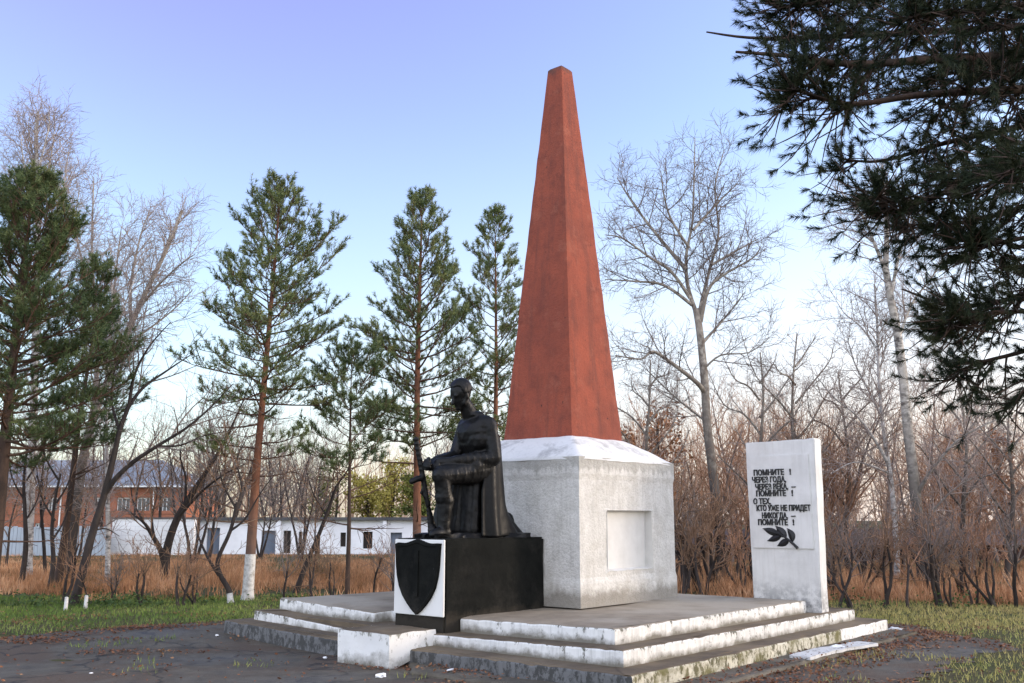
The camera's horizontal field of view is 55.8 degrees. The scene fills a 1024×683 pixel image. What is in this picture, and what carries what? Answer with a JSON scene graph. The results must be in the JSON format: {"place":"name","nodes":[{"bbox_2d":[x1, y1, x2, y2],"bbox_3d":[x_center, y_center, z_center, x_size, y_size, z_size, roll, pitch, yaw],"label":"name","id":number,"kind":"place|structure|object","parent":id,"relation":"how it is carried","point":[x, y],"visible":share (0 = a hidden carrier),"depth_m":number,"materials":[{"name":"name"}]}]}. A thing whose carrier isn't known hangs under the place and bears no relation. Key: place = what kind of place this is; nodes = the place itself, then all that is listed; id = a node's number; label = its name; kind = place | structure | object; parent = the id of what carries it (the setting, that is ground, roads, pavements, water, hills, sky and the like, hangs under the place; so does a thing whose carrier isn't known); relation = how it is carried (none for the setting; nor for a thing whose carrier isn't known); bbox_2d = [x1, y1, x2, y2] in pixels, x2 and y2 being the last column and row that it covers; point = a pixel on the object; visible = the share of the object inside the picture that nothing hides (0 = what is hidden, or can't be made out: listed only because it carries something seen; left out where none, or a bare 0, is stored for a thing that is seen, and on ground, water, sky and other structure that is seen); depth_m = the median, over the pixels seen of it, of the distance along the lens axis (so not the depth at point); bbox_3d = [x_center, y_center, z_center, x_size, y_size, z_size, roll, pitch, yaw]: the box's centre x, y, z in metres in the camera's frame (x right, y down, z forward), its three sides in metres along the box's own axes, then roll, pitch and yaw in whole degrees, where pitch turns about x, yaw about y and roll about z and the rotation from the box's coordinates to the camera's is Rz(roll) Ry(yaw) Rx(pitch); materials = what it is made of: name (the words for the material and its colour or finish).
{"place":"outdoors","nodes":[
{"label":"outdoors","id":0,"kind":"place"},
{"bbox_2d":[0,621,1021,682],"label":"asphalt","id":1,"kind":"structure","parent":0,"point":[39,666],"depth_m":11.10,"materials":[{"name":"asphalt"}]},
{"bbox_2d":[338,624,435,668],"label":"curb block","id":2,"kind":"structure","parent":1,"relation":"on","point":[388,646],"depth_m":10.83,"materials":[{"name":"white paint"}]},
{"bbox_2d":[0,611,1023,682],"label":"fallen leaves","id":3,"kind":"object","parent":1,"relation":"on","point":[895,644],"visible":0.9,"depth_m":11.70,"materials":[{"name":"plant"}]},
{"bbox_2d":[224,591,917,682],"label":"stepped platform","id":4,"kind":"structure","parent":1,"relation":"on","point":[675,639],"depth_m":10.93,"materials":[{"name":"paint"}]},
{"bbox_2d":[394,536,543,632],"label":"statue plinth","id":5,"kind":"structure","parent":4,"relation":"on","point":[445,585],"depth_m":11.58,"materials":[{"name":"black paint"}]},
{"bbox_2d":[409,378,532,538],"bbox_3d":[-0.510,1.488,12.397,1.757,2.048,0.722,8,-13,-36],"label":"statue","id":6,"kind":"object","parent":5,"relation":"on","point":[467,474],"visible":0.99,"depth_m":12.13,"materials":[{"name":"black paint"}]},
{"bbox_2d":[501,65,677,608],"bbox_3d":[0.754,-0.331,14.465,2.303,8.095,2.360,-9,-14,40],"label":"obelisk","id":7,"kind":"object","parent":4,"relation":"on","point":[588,495],"visible":0.86,"depth_m":13.71,"materials":[{"name":"paint"}]},
{"bbox_2d":[746,438,827,612],"bbox_3d":[3.928,2.707,13.855,1.069,2.588,0.306,-9,-14,40],"label":"stele","id":8,"kind":"object","parent":4,"relation":"on","point":[786,509],"visible":0.98,"depth_m":13.75,"materials":[{"name":"white"}]},
{"bbox_2d":[788,641,877,659],"bbox_3d":[3.861,3.717,11.653,0.325,0.040,1.781,-10,-15,44],"label":"loose slab","id":9,"kind":"object","parent":4,"relation":"on","point":[829,650],"depth_m":11.57,"materials":[{"name":"paint"}]},
{"bbox_2d":[0,551,1023,606],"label":"dry grass","id":10,"kind":"structure","parent":0,"point":[34,582],"depth_m":21.72,"materials":[{"name":"plant"}]},
{"bbox_2d":[0,521,1023,682],"bbox_3d":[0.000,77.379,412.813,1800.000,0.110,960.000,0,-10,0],"label":"ground","id":11,"kind":"structure","parent":0,"point":[992,669],"depth_m":15.68,"materials":[{"name":"plant"}]},
{"bbox_2d":[1,372,62,584],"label":"bare tree","id":12,"kind":"object","parent":11,"relation":"on","point":[25,546],"visible":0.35,"depth_m":22.53,"materials":[{"name":"brown plant"}]},
{"bbox_2d":[15,358,74,571],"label":"bare tree","id":13,"kind":"object","parent":11,"relation":"on","point":[43,539],"visible":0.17,"depth_m":25.35,"materials":[{"name":"brown plant"}]},
{"bbox_2d":[1,526,105,555],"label":"board fence","id":14,"kind":"object","parent":11,"relation":"on","point":[16,533],"visible":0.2,"depth_m":40.65,"materials":[{"name":"wood"}]},
{"bbox_2d":[0,70,109,574],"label":"birch tree","id":15,"kind":"object","parent":11,"relation":"on","point":[34,140],"visible":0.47,"depth_m":26.50,"materials":[{"name":"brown plant"}]},
{"bbox_2d":[17,396,104,588],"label":"bare tree","id":16,"kind":"object","parent":11,"relation":"on","point":[53,560],"visible":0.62,"depth_m":20.80,"materials":[{"name":"brown plant"}]},
{"bbox_2d":[0,158,147,564],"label":"pine tree","id":17,"kind":"object","parent":11,"relation":"on","point":[29,307],"visible":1,"depth_m":17.33,"materials":[{"name":"green plant"}]},
{"bbox_2d":[45,488,121,600],"bbox_3d":[-7.985,3.785,17.972,1.394,2.162,1.098,-3,-11,17],"label":"shrub","id":18,"kind":"object","parent":11,"relation":"on","point":[74,553],"visible":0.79,"depth_m":17.88,"materials":[{"name":"brown plant"}]},
{"bbox_2d":[26,251,158,585],"bbox_3d":[-9.612,1.623,21.793,2.630,7.713,2.743,0,-10,0],"label":"pine tree","id":19,"kind":"object","parent":11,"relation":"on","point":[105,275],"visible":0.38,"depth_m":21.80,"materials":[{"name":"green plant"}]},
{"bbox_2d":[59,389,149,527],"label":"bare tree","id":20,"kind":"object","parent":11,"relation":"on","point":[96,501],"visible":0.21,"depth_m":51.54,"materials":[{"name":"brown plant"}]},
{"bbox_2d":[4,460,216,535],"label":"red brick building","id":21,"kind":"structure","parent":11,"relation":"on","point":[166,512],"depth_m":77.05,"materials":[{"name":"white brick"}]},
{"bbox_2d":[52,211,172,578],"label":"birch tree","id":22,"kind":"object","parent":11,"relation":"on","point":[108,520],"visible":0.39,"depth_m":23.57,"materials":[{"name":"brown plant"}]},
{"bbox_2d":[92,545,137,601],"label":"shrub","id":23,"kind":"object","parent":11,"relation":"on","point":[120,567],"visible":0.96,"depth_m":17.87,"materials":[{"name":"brown plant"}]},
{"bbox_2d":[28,153,226,575],"bbox_3d":[-10.189,0.239,25.416,5.050,11.746,3.316,0,-10,0],"label":"poplar tree","id":24,"kind":"object","parent":11,"relation":"on","point":[173,228],"visible":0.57,"depth_m":25.66,"materials":[{"name":"brown plant"}]},
{"bbox_2d":[117,519,172,605],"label":"shrub","id":25,"kind":"object","parent":11,"relation":"on","point":[136,554],"visible":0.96,"depth_m":17.02,"materials":[{"name":"brown plant"}]},
{"bbox_2d":[101,404,188,516],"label":"bare tree","id":26,"kind":"object","parent":11,"relation":"on","point":[137,487],"visible":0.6,"depth_m":59.62,"materials":[{"name":"brown plant"}]},
{"bbox_2d":[111,517,196,554],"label":"brick wall","id":27,"kind":"structure","parent":11,"relation":"on","point":[135,526],"depth_m":41.40,"materials":[{"name":"brick"}]},
{"bbox_2d":[114,393,193,516],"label":"bare tree","id":28,"kind":"object","parent":11,"relation":"on","point":[159,477],"visible":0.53,"depth_m":54.42,"materials":[{"name":"brown plant"}]},
{"bbox_2d":[68,287,271,605],"bbox_3d":[-6.347,1.857,17.617,3.781,5.772,2.717,0,-10,0],"label":"bare tree","id":29,"kind":"object","parent":11,"relation":"on","point":[109,482],"visible":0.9,"depth_m":17.55,"materials":[{"name":"brown plant"}]},
{"bbox_2d":[103,353,272,580],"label":"bare tree","id":30,"kind":"object","parent":11,"relation":"on","point":[173,527],"visible":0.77,"depth_m":24.17,"materials":[{"name":"brown plant"}]},
{"bbox_2d":[140,403,242,516],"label":"bare tree","id":31,"kind":"object","parent":11,"relation":"on","point":[173,493],"visible":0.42,"depth_m":49.29,"materials":[{"name":"brown plant"}]},
{"bbox_2d":[139,407,253,565],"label":"bare tree","id":32,"kind":"object","parent":11,"relation":"on","point":[183,520],"visible":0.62,"depth_m":31.63,"materials":[{"name":"brown plant"}]},
{"bbox_2d":[171,541,222,604],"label":"shrub","id":33,"kind":"object","parent":11,"relation":"on","point":[193,585],"visible":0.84,"depth_m":17.35,"materials":[{"name":"brown plant"}]},
{"bbox_2d":[156,524,249,606],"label":"shrub","id":34,"kind":"object","parent":11,"relation":"on","point":[177,572],"visible":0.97,"depth_m":17.00,"materials":[{"name":"brown plant"}]},
{"bbox_2d":[174,404,249,557],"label":"bare tree","id":35,"kind":"object","parent":11,"relation":"on","point":[212,529],"visible":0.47,"depth_m":34.47,"materials":[{"name":"brown plant"}]},
{"bbox_2d":[169,392,275,516],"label":"bare tree","id":36,"kind":"object","parent":11,"relation":"on","point":[203,510],"visible":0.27,"depth_m":56.30,"materials":[{"name":"brown plant"}]},
{"bbox_2d":[165,366,298,516],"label":"bare tree","id":37,"kind":"object","parent":11,"relation":"on","point":[222,514],"visible":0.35,"depth_m":49.35,"materials":[{"name":"brown plant"}]},
{"bbox_2d":[164,390,315,602],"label":"bare tree","id":38,"kind":"object","parent":11,"relation":"on","point":[225,583],"visible":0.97,"depth_m":17.94,"materials":[{"name":"brown plant"}]},
{"bbox_2d":[224,453,294,558],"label":"bare tree","id":39,"kind":"object","parent":11,"relation":"on","point":[260,555],"visible":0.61,"depth_m":37.48,"materials":[{"name":"brown plant"}]},
{"bbox_2d":[166,166,353,599],"bbox_3d":[-4.915,0.659,19.018,3.376,8.598,3.305,-9,-13,39],"label":"pine tree","id":40,"kind":"object","parent":11,"relation":"on","point":[246,317],"visible":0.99,"depth_m":19.06,"materials":[{"name":"green plant"}]},
{"bbox_2d":[262,522,315,597],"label":"shrub","id":41,"kind":"object","parent":11,"relation":"on","point":[286,571],"visible":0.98,"depth_m":17.20,"materials":[{"name":"brown plant"}]},
{"bbox_2d":[235,398,346,516],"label":"bare tree","id":42,"kind":"object","parent":11,"relation":"on","point":[281,484],"visible":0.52,"depth_m":48.42,"materials":[{"name":"brown plant"}]},
{"bbox_2d":[259,430,345,560],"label":"bare tree","id":43,"kind":"object","parent":11,"relation":"on","point":[306,502],"visible":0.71,"depth_m":35.54,"materials":[{"name":"brown plant"}]},
{"bbox_2d":[282,517,339,596],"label":"shrub","id":44,"kind":"object","parent":11,"relation":"on","point":[311,581],"visible":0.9,"depth_m":17.80,"materials":[{"name":"brown plant"}]},
{"bbox_2d":[196,517,427,553],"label":"garage row","id":45,"kind":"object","parent":11,"relation":"on","point":[238,536],"visible":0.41,"depth_m":42.19,"materials":[{"name":"white painted plaster"},{"name":"brick"},{"name":"metal"}]},
{"bbox_2d":[263,414,361,516],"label":"bare tree","id":46,"kind":"object","parent":11,"relation":"on","point":[317,496],"visible":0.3,"depth_m":51.70,"materials":[{"name":"brown plant"}]},
{"bbox_2d":[261,411,387,593],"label":"bare tree","id":47,"kind":"object","parent":11,"relation":"on","point":[302,576],"visible":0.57,"depth_m":20.28,"materials":[{"name":"brown plant"}]},
{"bbox_2d":[309,520,348,594],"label":"shrub","id":48,"kind":"object","parent":11,"relation":"on","point":[332,573],"visible":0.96,"depth_m":17.81,"materials":[{"name":"brown plant"}]},
{"bbox_2d":[294,329,423,593],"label":"pine tree","id":49,"kind":"object","parent":11,"relation":"on","point":[374,409],"visible":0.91,"depth_m":19.50,"materials":[{"name":"green plant"}]},
{"bbox_2d":[340,468,396,516],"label":"leafy tree","id":50,"kind":"object","parent":11,"relation":"on","point":[367,509],"visible":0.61,"depth_m":53.95,"materials":[{"name":"green plant"}]},
{"bbox_2d":[361,456,413,516],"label":"leafy tree","id":51,"kind":"object","parent":11,"relation":"on","point":[382,506],"visible":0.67,"depth_m":51.36,"materials":[{"name":"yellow plant"}]},
{"bbox_2d":[391,468,435,516],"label":"leafy tree","id":52,"kind":"object","parent":11,"relation":"on","point":[407,490],"visible":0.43,"depth_m":49.07,"materials":[{"name":"green plant"}]},
{"bbox_2d":[343,184,492,533],"bbox_3d":[-2.200,0.866,22.021,3.544,9.483,3.440,0,-10,0],"label":"pine tree","id":53,"kind":"object","parent":11,"relation":"on","point":[419,201],"visible":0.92,"depth_m":21.92,"materials":[{"name":"green plant"}]},
{"bbox_2d":[441,202,522,441],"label":"pine tree","id":54,"kind":"object","parent":11,"relation":"on","point":[499,362],"visible":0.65,"depth_m":23.05,"materials":[{"name":"green plant"}]},
{"bbox_2d":[1,579,1021,608],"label":"weeds","id":55,"kind":"object","parent":11,"relation":"on","point":[111,602],"visible":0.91,"depth_m":17.09,"materials":[{"name":"brown plant"}]},
{"bbox_2d":[13,381,1023,528],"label":"wood","id":56,"kind":"object","parent":11,"relation":"on","point":[410,467],"visible":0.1,"depth_m":67.20,"materials":[{"name":"plant"}]},
{"bbox_2d":[615,367,686,497],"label":"bare tree","id":57,"kind":"object","parent":11,"relation":"on","point":[638,427],"visible":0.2,"depth_m":36.18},
{"bbox_2d":[618,336,702,475],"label":"bare tree","id":58,"kind":"object","parent":11,"relation":"on","point":[647,437],"visible":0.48,"depth_m":27.82,"materials":[{"name":"brown plant"}]},
{"bbox_2d":[630,401,692,509],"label":"leafy tree","id":59,"kind":"object","parent":11,"relation":"on","point":[660,436],"visible":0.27,"depth_m":33.73,"materials":[{"name":"brown plant"}]},
{"bbox_2d":[653,442,717,590],"bbox_3d":[3.572,4.033,21.892,2.661,3.532,2.175,9,-13,-39],"label":"shrub","id":60,"kind":"object","parent":11,"relation":"on","point":[676,512],"visible":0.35,"depth_m":21.84,"materials":[{"name":"brown plant"}]},
{"bbox_2d":[674,506,705,593],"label":"shrub","id":61,"kind":"object","parent":11,"relation":"on","point":[684,588],"visible":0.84,"depth_m":21.14,"materials":[{"name":"brown plant"}]},
{"bbox_2d":[587,107,798,578],"bbox_3d":[4.549,-0.267,24.917,6.046,12.787,4.255,0,-10,0],"label":"poplar tree","id":62,"kind":"object","parent":11,"relation":"on","point":[703,385],"visible":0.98,"depth_m":25.13,"materials":[{"name":"grey plant"}]},
{"bbox_2d":[673,464,737,592],"bbox_3d":[3.980,4.245,22.127,2.530,3.030,2.248,-6,-12,30],"label":"shrub","id":63,"kind":"object","parent":11,"relation":"on","point":[686,571],"visible":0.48,"depth_m":21.84,"materials":[{"name":"brown plant"}]},
{"bbox_2d":[677,474,733,590],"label":"shrub","id":64,"kind":"object","parent":11,"relation":"on","point":[710,550],"visible":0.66,"depth_m":21.76,"materials":[{"name":"brown plant"}]},
{"bbox_2d":[673,439,739,582],"bbox_3d":[4.416,4.169,23.416,1.851,3.645,2.350,7,-12,-32],"label":"shrub","id":65,"kind":"object","parent":11,"relation":"on","point":[699,501],"visible":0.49,"depth_m":23.33,"materials":[{"name":"brown plant"}]},
{"bbox_2d":[674,496,750,594],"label":"shrub","id":66,"kind":"object","parent":11,"relation":"on","point":[696,553],"visible":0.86,"depth_m":20.98,"materials":[{"name":"brown plant"}]},
{"bbox_2d":[654,381,782,561],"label":"bare tree","id":67,"kind":"object","parent":11,"relation":"on","point":[706,471],"visible":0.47,"depth_m":36.20,"materials":[{"name":"plant"}]},
{"bbox_2d":[690,446,749,587],"bbox_3d":[4.942,4.131,22.723,1.759,3.463,2.232,-1,-10,5],"label":"shrub","id":68,"kind":"object","parent":11,"relation":"on","point":[719,543],"visible":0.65,"depth_m":22.73,"materials":[{"name":"brown plant"}]},
{"bbox_2d":[711,520,751,589],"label":"shrub","id":69,"kind":"object","parent":11,"relation":"on","point":[740,556],"visible":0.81,"depth_m":21.01,"materials":[{"name":"brown plant"}]},
{"bbox_2d":[722,473,752,580],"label":"shrub","id":70,"kind":"object","parent":11,"relation":"on","point":[750,556],"visible":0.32,"depth_m":23.60,"materials":[{"name":"brown plant"}]},
{"bbox_2d":[671,361,818,559],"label":"bare tree","id":71,"kind":"object","parent":11,"relation":"on","point":[714,436],"visible":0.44,"depth_m":39.61,"materials":[{"name":"plant"}]},
{"bbox_2d":[687,344,818,524],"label":"bare tree","id":72,"kind":"object","parent":11,"relation":"on","point":[761,416],"visible":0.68,"depth_m":26.91,"materials":[{"name":"brown plant"}]},
{"bbox_2d":[725,323,851,465],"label":"bare tree","id":73,"kind":"object","parent":11,"relation":"on","point":[796,402],"visible":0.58,"depth_m":27.41,"materials":[{"name":"brown plant"}]},
{"bbox_2d":[737,374,882,536],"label":"bare tree","id":74,"kind":"object","parent":11,"relation":"on","point":[817,432],"visible":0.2,"depth_m":33.73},
{"bbox_2d":[752,386,868,565],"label":"bare tree","id":75,"kind":"object","parent":11,"relation":"on","point":[824,494],"visible":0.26,"depth_m":27.05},
{"bbox_2d":[720,332,943,568],"bbox_3d":[8.891,3.190,27.047,6.271,6.853,3.712,-3,-11,18],"label":"bare tree","id":76,"kind":"object","parent":11,"relation":"on","point":[852,503],"visible":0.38,"depth_m":26.91,"materials":[{"name":"plant"}]},
{"bbox_2d":[795,411,892,569],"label":"bare tree","id":77,"kind":"object","parent":11,"relation":"on","point":[841,502],"visible":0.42,"depth_m":26.63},
{"bbox_2d":[789,350,900,573],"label":"bare tree","id":78,"kind":"object","parent":11,"relation":"on","point":[847,492],"visible":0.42,"depth_m":27.63,"materials":[{"name":"brown plant"}]},
{"bbox_2d":[825,520,867,608],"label":"shrub","id":79,"kind":"object","parent":11,"relation":"on","point":[848,602],"visible":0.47,"depth_m":18.14,"materials":[{"name":"brown plant"}]},
{"bbox_2d":[675,529,1023,559],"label":"fence","id":80,"kind":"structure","parent":11,"relation":"on","point":[987,537],"depth_m":39.15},
{"bbox_2d":[825,507,880,596],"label":"shrub","id":81,"kind":"object","parent":11,"relation":"on","point":[829,581],"visible":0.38,"depth_m":19.88,"materials":[{"name":"brown plant"}]},
{"bbox_2d":[824,492,886,607],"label":"shrub","id":82,"kind":"object","parent":11,"relation":"on","point":[852,555],"visible":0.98,"depth_m":17.96,"materials":[{"name":"brown plant"}]},
{"bbox_2d":[706,0,1023,454],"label":"pine tree","id":83,"kind":"object","parent":11,"relation":"on","point":[999,170],"visible":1,"depth_m":6.09,"materials":[{"name":"green plant"}]},
{"bbox_2d":[790,261,940,576],"bbox_3d":[9.777,1.923,26.069,4.880,8.884,3.540,0,-10,0],"label":"birch tree","id":84,"kind":"object","parent":11,"relation":"on","point":[885,443],"visible":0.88,"depth_m":26.06,"materials":[{"name":"white plant"}]},
{"bbox_2d":[848,501,925,596],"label":"shrub","id":85,"kind":"object","parent":11,"relation":"on","point":[872,566],"visible":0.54,"depth_m":20.45,"materials":[{"name":"brown plant"}]},
{"bbox_2d":[857,477,925,605],"bbox_3d":[7.200,3.760,18.256,1.293,2.547,1.642,-3,-11,16],"label":"shrub","id":86,"kind":"object","parent":11,"relation":"on","point":[887,591],"visible":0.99,"depth_m":18.30,"materials":[{"name":"brown plant"}]},
{"bbox_2d":[851,413,932,569],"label":"bare tree","id":87,"kind":"object","parent":11,"relation":"on","point":[900,489],"visible":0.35,"depth_m":28.79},
{"bbox_2d":[844,369,939,567],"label":"bare tree","id":88,"kind":"object","parent":11,"relation":"on","point":[899,493],"visible":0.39,"depth_m":30.01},
{"bbox_2d":[800,130,1023,581],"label":"birch tree","id":89,"kind":"object","parent":11,"relation":"on","point":[915,485],"visible":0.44,"depth_m":25.47,"materials":[{"name":"grey plant"}]},
{"bbox_2d":[873,516,952,608],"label":"shrub","id":90,"kind":"object","parent":11,"relation":"on","point":[908,567],"visible":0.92,"depth_m":18.12,"materials":[{"name":"brown plant"}]},
{"bbox_2d":[877,482,977,606],"bbox_3d":[7.869,3.853,18.460,2.047,2.451,1.818,8,-13,-39],"label":"shrub","id":91,"kind":"object","parent":11,"relation":"on","point":[935,576],"visible":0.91,"depth_m":18.23,"materials":[{"name":"brown plant"}]},
{"bbox_2d":[875,344,1009,554],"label":"bare tree","id":92,"kind":"object","parent":11,"relation":"on","point":[921,472],"visible":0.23,"depth_m":34.76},
{"bbox_2d":[920,530,971,606],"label":"shrub","id":93,"kind":"object","parent":11,"relation":"on","point":[944,584],"visible":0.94,"depth_m":17.97,"materials":[{"name":"brown plant"}]},
{"bbox_2d":[869,365,1023,566],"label":"bare tree","id":94,"kind":"object","parent":11,"relation":"on","point":[947,466],"visible":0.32,"depth_m":31.60,"materials":[{"name":"plant"}]},
{"bbox_2d":[878,355,1021,574],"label":"bare tree","id":95,"kind":"object","parent":11,"relation":"on","point":[963,497],"visible":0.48,"depth_m":26.67,"materials":[{"name":"brown plant"}]},
{"bbox_2d":[914,532,988,605],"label":"shrub","id":96,"kind":"object","parent":11,"relation":"on","point":[968,585],"visible":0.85,"depth_m":18.43,"materials":[{"name":"brown plant"}]},
{"bbox_2d":[895,422,1020,574],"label":"bare tree","id":97,"kind":"object","parent":11,"relation":"on","point":[968,505],"visible":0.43,"depth_m":27.77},
{"bbox_2d":[914,492,1015,597],"bbox_3d":[9.046,4.205,19.844,1.669,2.250,1.879,4,-11,-21],"label":"shrub","id":98,"kind":"object","parent":11,"relation":"on","point":[960,587],"visible":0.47,"depth_m":19.82,"materials":[{"name":"brown plant"}]},
{"bbox_2d":[943,382,1023,580],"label":"bare tree","id":99,"kind":"object","parent":11,"relation":"on","point":[1007,565],"visible":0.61,"depth_m":26.05,"materials":[{"name":"brown plant"}]},
{"bbox_2d":[949,501,1022,606],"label":"shrub","id":100,"kind":"object","parent":11,"relation":"on","point":[990,601],"visible":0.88,"depth_m":18.30,"materials":[{"name":"brown plant"}]},
{"bbox_2d":[965,470,1023,608],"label":"shrub","id":101,"kind":"object","parent":11,"relation":"on","point":[1014,564],"visible":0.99,"depth_m":17.69,"materials":[{"name":"brown plant"}]},
{"bbox_2d":[974,426,1023,561],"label":"leafy tree","id":102,"kind":"object","parent":11,"relation":"on","point":[995,434],"visible":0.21,"depth_m":35.88,"materials":[{"name":"brown plant"}]},
{"bbox_2d":[0,0,1023,520],"label":"sky","id":103,"kind":"structure","parent":0,"point":[369,101],"materials":[{"name":"blue"}]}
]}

